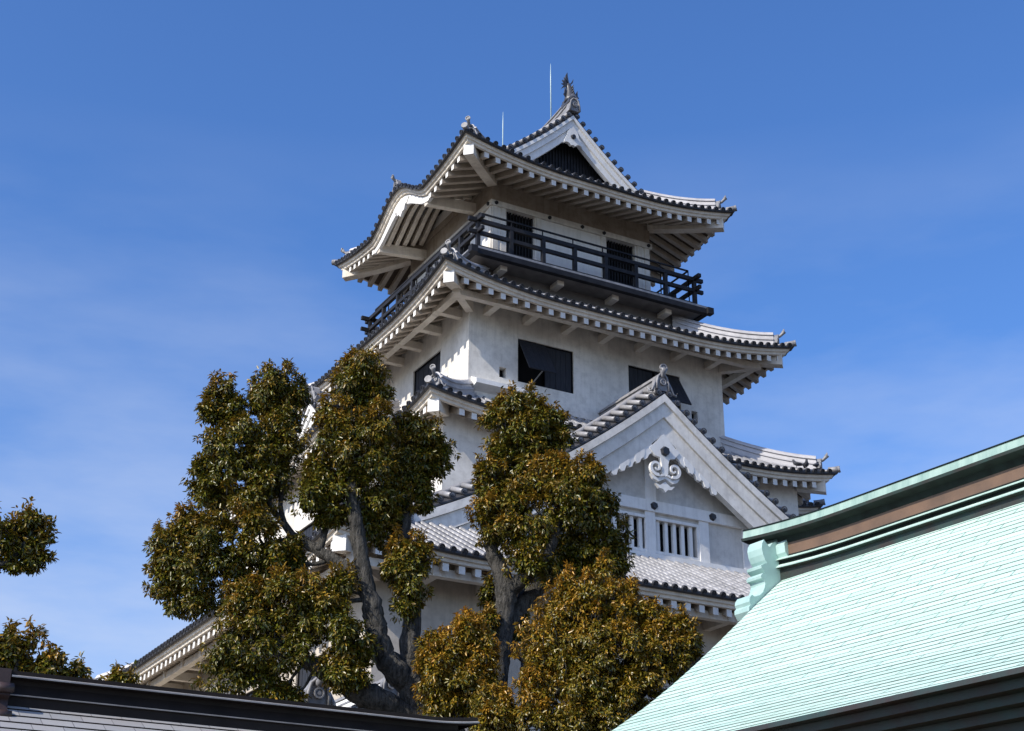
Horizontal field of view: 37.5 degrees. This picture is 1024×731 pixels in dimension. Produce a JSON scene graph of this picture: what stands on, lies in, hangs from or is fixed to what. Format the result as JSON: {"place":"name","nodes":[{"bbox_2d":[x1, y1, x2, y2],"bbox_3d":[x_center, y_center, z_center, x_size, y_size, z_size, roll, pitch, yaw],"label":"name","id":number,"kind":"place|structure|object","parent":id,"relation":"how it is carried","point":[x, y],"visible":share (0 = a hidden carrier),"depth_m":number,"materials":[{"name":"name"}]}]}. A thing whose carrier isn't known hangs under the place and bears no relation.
{"place":"outdoors","nodes":[
{"label":"outdoors","id":0,"kind":"place"},
{"bbox_2d":[0,668,478,730],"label":"grey roofed hall","id":1,"kind":"structure","parent":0,"point":[30,701],"depth_m":18.12,"materials":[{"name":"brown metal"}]},
{"bbox_2d":[0,0,1023,677],"label":"sky","id":2,"kind":"structure","parent":0,"point":[182,182],"materials":[{"name":"blue"}]},
{"label":"ground","id":3,"kind":"structure","parent":0,"visible":0},
{"bbox_2d":[0,496,60,576],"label":"camphor tree","id":4,"kind":"object","parent":3,"relation":"on","point":[20,541],"visible":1,"depth_m":29.53,"materials":[{"name":"green plant"}]},
{"bbox_2d":[0,615,93,678],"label":"camphor tree","id":5,"kind":"object","parent":3,"relation":"on","point":[15,649],"visible":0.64,"depth_m":25.90,"materials":[{"name":"green plant"}]},
{"bbox_2d":[98,659,141,683],"bbox_3d":[-6.811,8.599,24.771,0.912,7.616,0.492,2,-24,-4],"label":"camphor tree","id":6,"kind":"object","parent":3,"relation":"on","point":[117,675],"visible":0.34,"depth_m":26.12,"materials":[{"name":"green plant"}]},
{"bbox_2d":[141,344,461,715],"bbox_3d":[-4.397,6.745,30.366,6.728,15.627,2.373,1,-24,-2],"label":"camphor tree","id":7,"kind":"object","parent":3,"relation":"on","point":[263,468],"visible":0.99,"depth_m":31.71,"materials":[{"name":"green plant"}]},
{"bbox_2d":[304,677,398,708],"bbox_3d":[-4.658,12.700,37.181,6.451,10.206,6.256,13,-27,-26],"label":"tiled gatehouse","id":8,"kind":"object","parent":3,"relation":"on","point":[316,691],"visible":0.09,"depth_m":36.16,"materials":[{"name":"grey ceramic"}]},
{"bbox_2d":[410,605,504,730],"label":"camphor tree","id":9,"kind":"object","parent":3,"relation":"on","point":[458,663],"visible":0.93,"depth_m":29.85,"materials":[{"name":"green plant"}]},
{"bbox_2d":[87,64,840,730],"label":"castle tower","id":10,"kind":"structure","parent":3,"relation":"on","point":[553,250],"depth_m":57.02,"materials":[{"name":"paint"}]},
{"bbox_2d":[298,523,315,535],"bbox_3d":[-7.468,6.773,55.072,0.250,1.750,2.400,13,-27,-26],"label":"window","id":11,"kind":"structure","parent":10,"relation":"in","point":[308,531],"depth_m":55.13,"materials":[{"name":"wood"}]},
{"bbox_2d":[297,655,324,687],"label":"wall","id":12,"kind":"structure","parent":10,"relation":"in","point":[303,676],"depth_m":46.78,"materials":[{"name":"paint"}]},
{"bbox_2d":[414,351,440,396],"bbox_3d":[-3.126,0.649,57.756,0.250,1.750,2.390,13,-27,-26],"label":"window","id":13,"kind":"structure","parent":10,"relation":"in","point":[425,370],"depth_m":58.22,"materials":[{"name":"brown wood"}]},
{"bbox_2d":[457,233,470,251],"bbox_3d":[-1.870,-4.009,62.017,0.040,3.020,1.700,13,-27,-26],"label":"doorway","id":14,"kind":"structure","parent":10,"relation":"in","point":[466,247],"depth_m":62.44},
{"bbox_2d":[506,212,531,258],"bbox_3d":[0.208,-4.691,60.466,1.392,3.020,0.160,13,-27,-26],"label":"doorway","id":15,"kind":"structure","parent":10,"relation":"in","point":[518,250],"depth_m":60.77,"materials":[{"name":"black paint"}]},
{"bbox_2d":[518,339,572,393],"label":"window","id":16,"kind":"structure","parent":10,"relation":"in","point":[549,367],"depth_m":56.29,"materials":[{"name":"black wood"}]},
{"bbox_2d":[521,631,583,694],"bbox_3d":[1.216,8.991,45.163,2.400,1.850,0.250,13,-27,-26],"label":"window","id":17,"kind":"structure","parent":10,"relation":"in","point":[522,664],"depth_m":44.73,"materials":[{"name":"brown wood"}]},
{"bbox_2d":[606,240,632,284],"bbox_3d":[4.426,-3.720,62.600,1.411,3.020,0.160,13,-27,-26],"label":"doorway","id":18,"kind":"structure","parent":10,"relation":"in","point":[614,276],"depth_m":62.85,"materials":[{"name":"black paint"}]},
{"bbox_2d":[606,510,645,551],"bbox_3d":[3.781,5.651,51.455,1.940,1.320,0.390,13,-27,-26],"label":"window","id":19,"kind":"structure","parent":10,"relation":"in","point":[636,544],"depth_m":51.63,"materials":[{"name":"white paint"}]},
{"bbox_2d":[628,365,691,408],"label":"window","id":20,"kind":"structure","parent":10,"relation":"in","point":[637,376],"depth_m":58.49,"materials":[{"name":"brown wood"}]},
{"bbox_2d":[655,517,699,560],"bbox_3d":[5.629,6.077,52.390,1.927,1.320,0.390,13,-27,-26],"label":"window","id":21,"kind":"structure","parent":10,"relation":"in","point":[674,541],"depth_m":52.41,"materials":[{"name":"white paint"}]},
{"bbox_2d":[686,655,704,671],"bbox_3d":[6.373,10.178,47.772,2.400,1.850,0.250,13,-27,-26],"label":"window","id":22,"kind":"structure","parent":10,"relation":"in","point":[699,659],"depth_m":47.70,"materials":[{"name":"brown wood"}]},
{"bbox_2d":[792,459,802,467],"bbox_3d":[10.765,3.693,56.835,0.425,0.327,0.233,-3,-24,8],"label":"pigeon","id":23,"kind":"object","parent":10,"relation":"on","point":[795,463],"visible":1,"depth_m":56.76,"materials":[{"name":"grey"}]},
{"bbox_2d":[803,459,808,467],"bbox_3d":[11.123,3.737,57.057,0.254,0.326,0.401,13,-27,-26],"label":"pigeon","id":24,"kind":"object","parent":10,"relation":"on","point":[805,464],"visible":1,"depth_m":56.96,"materials":[{"name":"grey"}]},
{"bbox_2d":[462,379,636,685],"bbox_3d":[0.841,7.292,31.196,3.442,15.325,2.350,-9,-26,20],"label":"camphor tree","id":25,"kind":"object","parent":3,"relation":"on","point":[516,473],"visible":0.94,"depth_m":32.56,"materials":[{"name":"green plant"}]},
{"bbox_2d":[463,547,705,730],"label":"camphor tree","id":26,"kind":"object","parent":3,"relation":"on","point":[565,627],"visible":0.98,"depth_m":28.68,"materials":[{"name":"green plant"}]},
{"bbox_2d":[612,435,1023,730],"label":"copper roofed hall","id":27,"kind":"structure","parent":3,"relation":"on","point":[898,605],"depth_m":20.08,"materials":[{"name":"teal metal"}]}
]}

